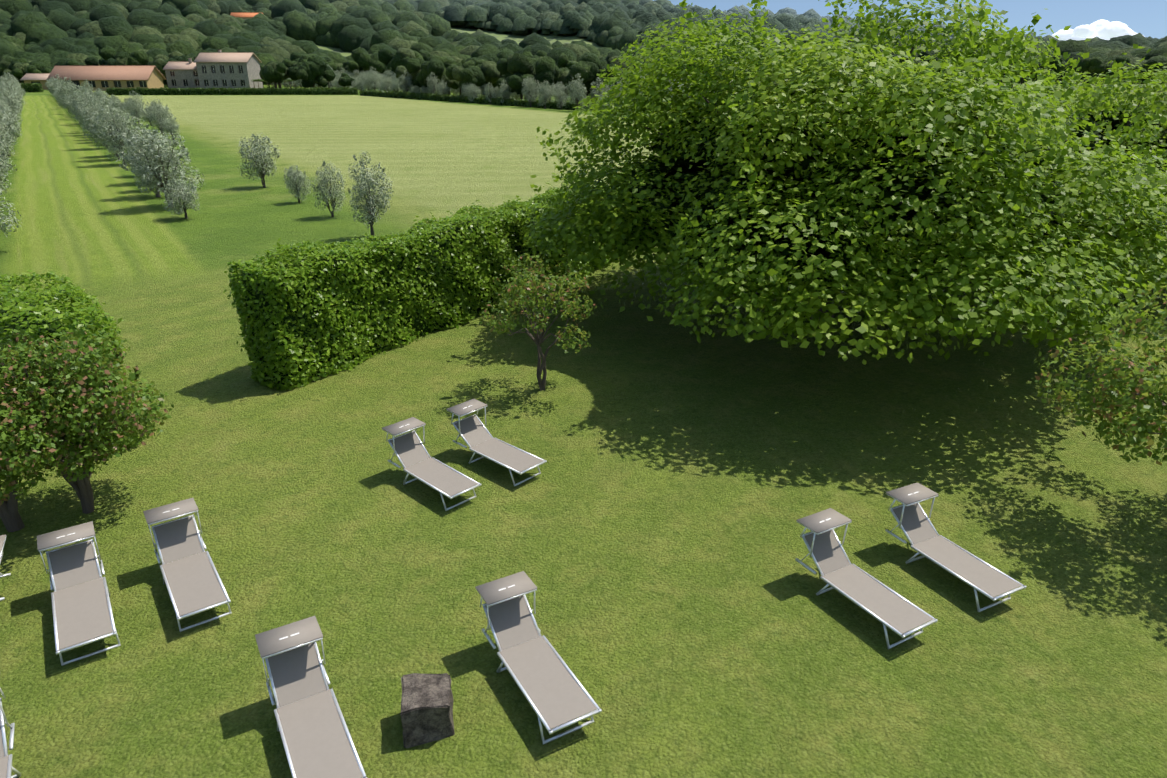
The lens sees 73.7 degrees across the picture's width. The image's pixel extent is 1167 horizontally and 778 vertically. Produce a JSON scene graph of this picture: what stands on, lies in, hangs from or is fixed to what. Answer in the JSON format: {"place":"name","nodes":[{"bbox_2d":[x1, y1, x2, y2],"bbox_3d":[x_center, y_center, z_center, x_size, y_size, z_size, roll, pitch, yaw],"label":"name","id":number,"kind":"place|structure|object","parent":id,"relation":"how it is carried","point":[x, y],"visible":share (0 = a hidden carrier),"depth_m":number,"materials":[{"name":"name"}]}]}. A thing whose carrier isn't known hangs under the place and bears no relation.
{"place":"outdoors","nodes":[
{"label":"outdoors","id":0,"kind":"place"},
{"bbox_2d":[0,85,1166,777],"bbox_3d":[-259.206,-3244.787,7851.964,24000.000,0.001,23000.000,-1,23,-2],"label":"ground","id":1,"kind":"structure","parent":0,"point":[644,531],"depth_m":13.06,"materials":[{"name":"green plant"}]},
{"bbox_2d":[0,120,6,152],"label":"olive tree","id":2,"kind":"object","parent":1,"relation":"on","point":[2,138],"visible":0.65,"depth_m":54.14,"materials":[{"name":"green plant"}]},
{"bbox_2d":[0,534,10,600],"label":"sun lounger","id":3,"kind":"object","parent":1,"relation":"on","point":[2,540],"visible":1,"depth_m":10.84,"materials":[{"name":"silver metal"}]},
{"bbox_2d":[0,97,13,119],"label":"olive tree","id":4,"kind":"object","parent":1,"relation":"on","point":[1,105],"visible":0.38,"depth_m":82.55,"materials":[{"name":"green plant"}]},
{"bbox_2d":[0,127,14,159],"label":"olive tree","id":5,"kind":"object","parent":1,"relation":"on","point":[9,145],"visible":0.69,"depth_m":58.91,"materials":[{"name":"green plant"}]},
{"bbox_2d":[0,142,16,193],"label":"olive tree","id":6,"kind":"object","parent":1,"relation":"on","point":[6,168],"visible":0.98,"depth_m":41.01,"materials":[{"name":"green plant"}]},
{"bbox_2d":[0,113,16,147],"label":"olive tree","id":7,"kind":"object","parent":1,"relation":"on","point":[9,127],"visible":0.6,"depth_m":62.30,"materials":[{"name":"green plant"}]},
{"bbox_2d":[0,688,20,777],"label":"sun lounger","id":8,"kind":"object","parent":1,"relation":"on","point":[7,768],"visible":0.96,"depth_m":8.23,"materials":[{"name":"silver metal"}]},
{"bbox_2d":[0,169,20,237],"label":"olive tree","id":9,"kind":"object","parent":1,"relation":"on","point":[2,206],"visible":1,"depth_m":31.44,"materials":[{"name":"green plant"}]},
{"bbox_2d":[0,74,20,94],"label":"olive tree","id":10,"kind":"object","parent":1,"relation":"on","point":[10,80],"visible":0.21,"depth_m":152.89,"materials":[{"name":"green plant"}]},
{"bbox_2d":[0,106,22,155],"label":"olive tree","id":11,"kind":"object","parent":1,"relation":"on","point":[8,117],"visible":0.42,"depth_m":65.39,"materials":[{"name":"green plant"}]},
{"bbox_2d":[0,86,22,118],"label":"olive tree","id":12,"kind":"object","parent":1,"relation":"on","point":[13,103],"visible":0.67,"depth_m":98.99,"materials":[{"name":"green plant"}]},
{"bbox_2d":[0,81,22,111],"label":"olive tree","id":13,"kind":"object","parent":1,"relation":"on","point":[14,87],"visible":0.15,"depth_m":123.27,"materials":[{"name":"green plant"}]},
{"bbox_2d":[2,104,20,127],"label":"olive tree","id":14,"kind":"object","parent":1,"relation":"on","point":[13,109],"visible":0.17,"depth_m":86.59,"materials":[{"name":"green plant"}]},
{"bbox_2d":[2,84,21,112],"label":"olive tree","id":15,"kind":"object","parent":1,"relation":"on","point":[18,94],"visible":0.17,"depth_m":112.24,"materials":[{"name":"green plant"}]},
{"bbox_2d":[1,79,26,107],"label":"olive tree","id":16,"kind":"object","parent":1,"relation":"on","point":[20,91],"visible":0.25,"depth_m":126.81,"materials":[{"name":"green plant"}]},
{"bbox_2d":[1,83,43,91],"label":"hedge","id":17,"kind":"object","parent":1,"relation":"on","point":[32,87],"visible":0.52,"depth_m":230.15,"materials":[{"name":"green"}]},
{"bbox_2d":[20,73,49,89],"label":"farm annex","id":18,"kind":"object","parent":1,"relation":"on","point":[33,78],"visible":0.31,"depth_m":255.69,"materials":[{"name":"pink"}]},
{"bbox_2d":[0,329,120,531],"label":"tree","id":19,"kind":"object","parent":1,"relation":"on","point":[11,519],"visible":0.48,"depth_m":12.08,"materials":[{"name":"green plant"}]},
{"bbox_2d":[52,78,70,91],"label":"olive tree","id":20,"kind":"object","parent":1,"relation":"on","point":[56,82],"visible":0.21,"depth_m":168.53,"materials":[{"name":"green plant"}]},
{"bbox_2d":[53,80,70,101],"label":"olive tree","id":21,"kind":"object","parent":1,"relation":"on","point":[57,93],"visible":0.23,"depth_m":138.06,"materials":[{"name":"green plant"}]},
{"bbox_2d":[58,91,68,111],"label":"olive tree","id":22,"kind":"object","parent":1,"relation":"on","point":[62,100],"visible":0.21,"depth_m":129.53,"materials":[{"name":"green plant"}]},
{"bbox_2d":[57,77,80,101],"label":"olive tree","id":23,"kind":"object","parent":1,"relation":"on","point":[64,93],"visible":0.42,"depth_m":123.11,"materials":[{"name":"green plant"}]},
{"bbox_2d":[63,94,75,114],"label":"olive tree","id":24,"kind":"object","parent":1,"relation":"on","point":[65,106],"visible":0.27,"depth_m":112.36,"materials":[{"name":"green plant"}]},
{"bbox_2d":[0,270,145,452],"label":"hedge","id":25,"kind":"object","parent":1,"relation":"on","point":[32,314],"visible":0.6,"depth_m":15.14,"materials":[{"name":"green"}]},
{"bbox_2d":[66,87,83,120],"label":"olive tree","id":26,"kind":"object","parent":1,"relation":"on","point":[71,102],"visible":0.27,"depth_m":100.26,"materials":[{"name":"green plant"}]},
{"bbox_2d":[37,521,120,665],"bbox_3d":[-6.827,2.741,10.512,0.680,0.936,2.038,-15,27,-32],"label":"sun lounger","id":27,"kind":"object","parent":1,"relation":"on","point":[82,612],"visible":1,"depth_m":10.73,"materials":[{"name":"fabric"}]},
{"bbox_2d":[75,89,89,125],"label":"olive tree","id":28,"kind":"object","parent":1,"relation":"on","point":[76,104],"visible":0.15,"depth_m":88.00,"materials":[{"name":"green plant"}]},
{"bbox_2d":[69,85,100,131],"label":"olive tree","id":29,"kind":"object","parent":1,"relation":"on","point":[86,94],"visible":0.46,"depth_m":84.78,"materials":[{"name":"green plant"}]},
{"bbox_2d":[81,79,92,92],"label":"olive tree","id":30,"kind":"object","parent":1,"relation":"on","point":[86,86],"visible":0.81,"depth_m":185.46,"materials":[{"name":"green plant"}]},
{"bbox_2d":[0,323,173,513],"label":"tree","id":31,"kind":"object","parent":1,"relation":"on","point":[118,424],"visible":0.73,"depth_m":12.24,"materials":[{"name":"green plant"}]},
{"bbox_2d":[78,96,111,146],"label":"olive tree","id":32,"kind":"object","parent":1,"relation":"on","point":[83,115],"visible":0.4,"depth_m":70.55,"materials":[{"name":"green plant"}]},
{"bbox_2d":[87,93,108,122],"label":"olive tree","id":33,"kind":"object","parent":1,"relation":"on","point":[96,95],"visible":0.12,"depth_m":76.92,"materials":[{"name":"green plant"}]},
{"bbox_2d":[96,88,108,99],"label":"olive tree","id":34,"kind":"object","parent":1,"relation":"on","point":[101,92],"visible":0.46,"depth_m":152.99,"materials":[{"name":"green plant"}]},
{"bbox_2d":[47,65,166,90],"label":"farm hall","id":35,"kind":"structure","parent":1,"relation":"on","point":[102,77],"depth_m":246.21,"materials":[{"name":"orange"}]},
{"bbox_2d":[88,114,126,155],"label":"olive tree","id":36,"kind":"object","parent":1,"relation":"on","point":[93,133],"visible":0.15,"depth_m":64.61,"materials":[{"name":"green plant"}]},
{"bbox_2d":[89,101,134,159],"bbox_3d":[-38.037,-20.788,62.662,2.958,4.564,3.042,2,23,5],"label":"olive tree","id":37,"kind":"object","parent":1,"relation":"on","point":[96,127],"visible":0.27,"depth_m":62.04,"materials":[{"name":"green plant"}]},
{"bbox_2d":[94,97,137,164],"bbox_3d":[-35.444,-19.675,59.452,2.894,4.958,3.371,-7,21,-13],"label":"olive tree","id":38,"kind":"object","parent":1,"relation":"on","point":[117,138],"visible":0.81,"depth_m":58.83,"materials":[{"name":"green plant"}]},
{"bbox_2d":[108,100,131,129],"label":"olive tree","id":39,"kind":"object","parent":1,"relation":"on","point":[117,109],"visible":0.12,"depth_m":75.01,"materials":[{"name":"green plant"}]},
{"bbox_2d":[121,98,133,116],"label":"olive tree","id":40,"kind":"object","parent":1,"relation":"on","point":[122,104],"visible":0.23,"depth_m":112.94,"materials":[{"name":"green plant"}]},
{"bbox_2d":[124,90,144,121],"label":"olive tree","id":41,"kind":"object","parent":1,"relation":"on","point":[133,96],"visible":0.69,"depth_m":106.62,"materials":[{"name":"green plant"}]},
{"bbox_2d":[128,99,142,123],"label":"olive tree","id":42,"kind":"object","parent":1,"relation":"on","point":[137,110],"visible":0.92,"depth_m":102.63,"materials":[{"name":"green plant"}]},
{"bbox_2d":[118,127,162,173],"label":"olive tree","id":43,"kind":"object","parent":1,"relation":"on","point":[136,143],"visible":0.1,"depth_m":49.37,"materials":[{"name":"green plant"}]},
{"bbox_2d":[140,107,154,125],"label":"olive tree","id":44,"kind":"object","parent":1,"relation":"on","point":[145,114],"visible":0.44,"depth_m":99.01,"materials":[{"name":"green plant"}]},
{"bbox_2d":[121,117,179,197],"bbox_3d":[-24.768,-13.319,44.765,2.804,4.462,3.323,-6,19,-9],"label":"olive tree","id":45,"kind":"object","parent":1,"relation":"on","point":[128,131],"visible":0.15,"depth_m":44.06,"materials":[{"name":"green plant"}]},
{"bbox_2d":[146,102,168,134],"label":"olive tree","id":46,"kind":"object","parent":1,"relation":"on","point":[156,117],"visible":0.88,"depth_m":83.53,"materials":[{"name":"green plant"}]},
{"bbox_2d":[145,100,173,131],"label":"olive tree","id":47,"kind":"object","parent":1,"relation":"on","point":[157,106],"visible":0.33,"depth_m":87.72,"materials":[{"name":"green plant"}]},
{"bbox_2d":[116,129,204,207],"bbox_3d":[-22.330,-11.653,41.178,3.670,4.138,3.960,11,28,29],"label":"olive tree","id":48,"kind":"object","parent":1,"relation":"on","point":[153,169],"visible":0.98,"depth_m":40.65,"materials":[{"name":"green plant"}]},
{"bbox_2d":[160,114,179,139],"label":"olive tree","id":49,"kind":"object","parent":1,"relation":"on","point":[170,127],"visible":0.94,"depth_m":80.22,"materials":[{"name":"green plant"}]},
{"bbox_2d":[163,58,199,87],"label":"stone wing","id":50,"kind":"structure","parent":1,"relation":"on","point":[181,74],"depth_m":265.23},
{"bbox_2d":[162,177,200,218],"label":"olive tree","id":51,"kind":"object","parent":1,"relation":"on","point":[182,195],"visible":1,"depth_m":38.23,"materials":[{"name":"green plant"}]},
{"bbox_2d":[143,498,231,631],"bbox_3d":[-5.641,2.485,11.086,0.680,0.970,2.013,-15,27,-32],"label":"sun lounger","id":52,"kind":"object","parent":1,"relation":"on","point":[193,582],"visible":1,"depth_m":11.31,"materials":[{"name":"fabric"}]},
{"bbox_2d":[193,50,262,88],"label":"stone farmhouse","id":53,"kind":"object","parent":1,"relation":"on","point":[219,69],"visible":1,"depth_m":261.75,"materials":[{"name":"grey"}]},
{"bbox_2d":[105,87,357,94],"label":"field hedge","id":54,"kind":"object","parent":1,"relation":"on","point":[240,91],"visible":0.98,"depth_m":209.45,"materials":[{"name":"green"}]},
{"bbox_2d":[238,133,280,187],"bbox_3d":[-20.243,-14.172,48.325,2.442,3.309,2.672,7,23,16],"label":"olive tree","id":55,"kind":"object","parent":1,"relation":"on","point":[267,163],"visible":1,"depth_m":48.11,"materials":[{"name":"green plant"}]},
{"bbox_2d":[251,79,294,87],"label":"pergola vine","id":56,"kind":"object","parent":1,"relation":"on","point":[262,80],"visible":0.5,"depth_m":257.91,"materials":[{"name":"green plant"}]},
{"bbox_2d":[283,165,310,202],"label":"olive tree","id":57,"kind":"object","parent":1,"relation":"on","point":[292,181],"visible":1,"depth_m":42.91,"materials":[{"name":"green plant"}]},
{"bbox_2d":[255,616,366,777],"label":"sun lounger","id":58,"kind":"object","parent":1,"relation":"on","point":[317,740],"visible":0.98,"depth_m":8.78,"materials":[{"name":"fabric"}]},
{"bbox_2d":[308,161,346,216],"bbox_3d":[-12.633,-9.928,38.682,1.805,2.828,1.802,-21,30,-40],"label":"olive tree","id":59,"kind":"object","parent":1,"relation":"on","point":[335,192],"visible":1,"depth_m":38.59,"materials":[{"name":"green plant"}]},
{"bbox_2d":[356,77,364,90],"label":"olive tree","id":60,"kind":"object","parent":1,"relation":"on","point":[360,84],"visible":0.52,"depth_m":215.37,"materials":[{"name":"green plant"}]},
{"bbox_2d":[361,72,373,89],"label":"olive tree","id":61,"kind":"object","parent":1,"relation":"on","point":[364,82],"visible":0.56,"depth_m":210.47,"materials":[{"name":"green plant"}]},
{"bbox_2d":[348,150,393,235],"bbox_3d":[-9.194,-8.388,33.765,2.114,3.744,2.058,-11,27,-26],"label":"olive tree","id":62,"kind":"object","parent":1,"relation":"on","point":[372,200],"visible":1,"depth_m":33.52,"materials":[{"name":"green plant"}]},
{"bbox_2d":[365,66,379,82],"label":"olive tree","id":63,"kind":"object","parent":1,"relation":"on","point":[371,71],"visible":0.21,"depth_m":223.20,"materials":[{"name":"green plant"}]},
{"bbox_2d":[367,73,379,90],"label":"olive tree","id":64,"kind":"object","parent":1,"relation":"on","point":[374,86],"visible":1,"depth_m":207.41,"materials":[{"name":"green plant"}]},
{"bbox_2d":[381,76,392,90],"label":"olive tree","id":65,"kind":"object","parent":1,"relation":"on","point":[384,84],"visible":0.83,"depth_m":198.88,"materials":[{"name":"green plant"}]},
{"bbox_2d":[383,70,394,78],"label":"olive tree","id":66,"kind":"object","parent":1,"relation":"on","point":[387,73],"visible":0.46,"depth_m":245.84,"materials":[{"name":"green plant"}]},
{"bbox_2d":[393,78,401,91],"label":"olive tree","id":67,"kind":"object","parent":1,"relation":"on","point":[396,84],"visible":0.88,"depth_m":210.18,"materials":[{"name":"green plant"}]},
{"bbox_2d":[398,70,412,91],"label":"olive tree","id":68,"kind":"object","parent":1,"relation":"on","point":[405,84],"visible":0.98,"depth_m":190.20,"materials":[{"name":"green plant"}]},
{"bbox_2d":[409,85,418,92],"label":"olive tree","id":69,"kind":"object","parent":1,"relation":"on","point":[414,87],"visible":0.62,"depth_m":186.55,"materials":[{"name":"green plant"}]},
{"bbox_2d":[223,184,620,390],"bbox_3d":[-3.144,-4.225,24.362,2.410,3.268,17.135,13,26,29],"label":"hedge","id":70,"kind":"object","parent":1,"relation":"on","point":[334,308],"visible":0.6,"depth_m":20.05,"materials":[{"name":"green"}]},
{"bbox_2d":[400,673,454,748],"bbox_3d":[-1.792,3.653,8.911,0.619,0.594,0.627,-7,26,-12],"label":"stone block","id":71,"kind":"object","parent":1,"relation":"on","point":[426,712],"depth_m":8.71,"materials":[{"name":"stone"}]},
{"bbox_2d":[381,417,481,510],"bbox_3d":[-2.718,1.327,13.886,2.010,0.966,0.680,21,30,40],"label":"sun lounger","id":72,"kind":"object","parent":1,"relation":"on","point":[417,461],"visible":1,"depth_m":14.07,"materials":[{"name":"fabric"}]},
{"bbox_2d":[426,72,441,93],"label":"olive tree","id":73,"kind":"object","parent":1,"relation":"on","point":[433,87],"visible":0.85,"depth_m":177.66,"materials":[{"name":"green plant"}]},
{"bbox_2d":[437,79,449,94],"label":"olive tree","id":74,"kind":"object","parent":1,"relation":"on","point":[443,91],"visible":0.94,"depth_m":172.82,"materials":[{"name":"green plant"}]},
{"bbox_2d":[460,83,473,96],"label":"olive tree","id":75,"kind":"object","parent":1,"relation":"on","point":[465,90],"visible":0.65,"depth_m":164.91,"materials":[{"name":"green plant"}]},
{"bbox_2d":[359,89,584,109],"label":"field hedge","id":76,"kind":"object","parent":1,"relation":"on","point":[463,99],"visible":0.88,"depth_m":164.77,"materials":[{"name":"green"}]},
{"bbox_2d":[466,83,481,100],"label":"olive tree","id":77,"kind":"object","parent":1,"relation":"on","point":[476,90],"visible":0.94,"depth_m":161.09,"materials":[{"name":"green plant"}]},
{"bbox_2d":[479,84,489,96],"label":"olive tree","id":78,"kind":"object","parent":1,"relation":"on","point":[482,88],"visible":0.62,"depth_m":170.88,"materials":[{"name":"green plant"}]},
{"bbox_2d":[484,82,494,103],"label":"olive tree","id":79,"kind":"object","parent":1,"relation":"on","point":[490,91],"visible":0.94,"depth_m":155.76,"materials":[{"name":"green plant"}]},
{"bbox_2d":[446,399,546,485],"bbox_3d":[-1.647,1.000,14.666,2.047,0.972,0.680,20,29,39],"label":"sun lounger","id":80,"kind":"object","parent":1,"relation":"on","point":[472,430],"visible":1,"depth_m":14.83,"materials":[{"name":"fabric"}]},
{"bbox_2d":[493,88,500,97],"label":"olive tree","id":81,"kind":"object","parent":1,"relation":"on","point":[495,94],"visible":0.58,"depth_m":167.58,"materials":[{"name":"green plant"}]},
{"bbox_2d":[497,80,511,102],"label":"olive tree","id":82,"kind":"object","parent":1,"relation":"on","point":[504,91],"visible":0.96,"depth_m":152.19,"materials":[{"name":"green plant"}]},
{"bbox_2d":[521,76,539,107],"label":"olive tree","id":83,"kind":"object","parent":1,"relation":"on","point":[529,95],"visible":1,"depth_m":143.84,"materials":[{"name":"green plant"}]},
{"bbox_2d":[479,253,596,390],"bbox_3d":[-0.985,-1.498,17.787,2.659,3.222,2.504,-1,23,-2],"label":"tree","id":84,"kind":"object","parent":1,"relation":"on","point":[528,287],"visible":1,"depth_m":17.30,"materials":[{"name":"green plant"}]},
{"bbox_2d":[475,571,601,744],"bbox_3d":[-0.581,3.210,9.382,0.680,0.934,2.042,-12,25,-27],"label":"sun lounger","id":85,"kind":"object","parent":1,"relation":"on","point":[551,687],"visible":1,"depth_m":9.52,"materials":[{"name":"fabric"}]},
{"bbox_2d":[537,81,554,108],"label":"olive tree","id":86,"kind":"object","parent":1,"relation":"on","point":[547,90],"visible":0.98,"depth_m":139.39,"materials":[{"name":"green plant"}]},
{"bbox_2d":[551,81,569,100],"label":"olive tree","id":87,"kind":"object","parent":1,"relation":"on","point":[561,87],"visible":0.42,"depth_m":145.01,"materials":[{"name":"green plant"}]},
{"bbox_2d":[553,87,568,106],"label":"olive tree","id":88,"kind":"object","parent":1,"relation":"on","point":[562,97],"visible":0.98,"depth_m":135.24,"materials":[{"name":"green plant"}]},
{"bbox_2d":[566,73,586,108],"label":"olive tree","id":89,"kind":"object","parent":1,"relation":"on","point":[577,90],"visible":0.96,"depth_m":130.92,"materials":[{"name":"green plant"}]},
{"bbox_2d":[589,77,610,109],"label":"olive tree","id":90,"kind":"object","parent":1,"relation":"on","point":[596,92],"visible":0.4,"depth_m":136.45,"materials":[{"name":"green plant"}]},
{"bbox_2d":[610,78,629,110],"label":"olive tree","id":91,"kind":"object","parent":1,"relation":"on","point":[620,89],"visible":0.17,"depth_m":121.39,"materials":[{"name":"green plant"}]},
{"bbox_2d":[523,0,1166,364],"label":"mulberry tree","id":92,"kind":"object","parent":1,"relation":"on","point":[834,165],"visible":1,"depth_m":16.43,"materials":[{"name":"green plant"}]},
{"bbox_2d":[795,508,937,648],"bbox_3d":[3.865,2.603,10.787,0.680,0.980,2.003,-12,25,-27],"label":"sun lounger","id":93,"kind":"object","parent":1,"relation":"on","point":[892,610],"visible":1,"depth_m":10.96,"materials":[{"name":"fabric"}]},
{"bbox_2d":[885,483,1025,611],"bbox_3d":[5.427,2.321,11.500,0.680,0.956,2.042,-11,25,-24],"label":"sun lounger","id":94,"kind":"object","parent":1,"relation":"on","point":[929,542],"visible":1,"depth_m":11.68,"materials":[{"name":"fabric"}]},
{"bbox_2d":[975,53,1166,294],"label":"mulberry tree","id":95,"kind":"object","parent":1,"relation":"on","point":[1112,116],"visible":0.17,"depth_m":24.67,"materials":[{"name":"green plant"}]},
{"bbox_2d":[1034,282,1166,465],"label":"tree","id":96,"kind":"object","parent":1,"relation":"on","point":[1121,395],"visible":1,"depth_m":12.18,"materials":[{"name":"green plant"}]},
{"bbox_2d":[0,26,1166,88],"bbox_3d":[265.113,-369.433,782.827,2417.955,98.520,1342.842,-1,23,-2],"label":"forest hill","id":97,"kind":"structure","parent":0,"point":[551,38],"depth_m":531.89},
{"bbox_2d":[230,12,262,19],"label":"hill villa","id":98,"kind":"object","parent":97,"relation":"on","point":[244,15],"visible":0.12,"depth_m":444.98,"materials":[{"name":"ceramic"}]},
{"bbox_2d":[0,0,1166,84],"bbox_3d":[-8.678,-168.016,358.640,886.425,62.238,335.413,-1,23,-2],"label":"hill forest","id":99,"kind":"object","parent":97,"relation":"on","point":[49,34],"visible":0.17,"depth_m":372.83,"materials":[{"name":"plant"}]},
{"bbox_2d":[234,0,1166,45],"bbox_3d":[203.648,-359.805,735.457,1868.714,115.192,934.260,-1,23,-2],"label":"hill forest","id":100,"kind":"object","parent":97,"relation":"on","point":[584,18],"visible":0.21,"depth_m":564.47,"materials":[{"name":"plant"}]},
{"bbox_2d":[17,69,1159,107],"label":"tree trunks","id":101,"kind":"object","parent":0,"point":[275,84],"visible":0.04,"depth_m":217.26,"materials":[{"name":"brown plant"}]},
{"bbox_2d":[0,45,1166,95],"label":"tree crowns","id":102,"kind":"object","parent":101,"relation":"on","point":[512,71],"visible":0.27,"depth_m":215.75,"materials":[{"name":"plant"}]},
{"bbox_2d":[653,0,1166,38],"label":"sky","id":103,"kind":"structure","parent":0,"point":[1148,18],"materials":[{"name":"blue"}]},
{"bbox_2d":[1052,19,1144,39],"bbox_3d":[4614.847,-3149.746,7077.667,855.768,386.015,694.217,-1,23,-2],"label":"cloud","id":104,"kind":"structure","parent":0,"point":[1104,29],"depth_m":6946.46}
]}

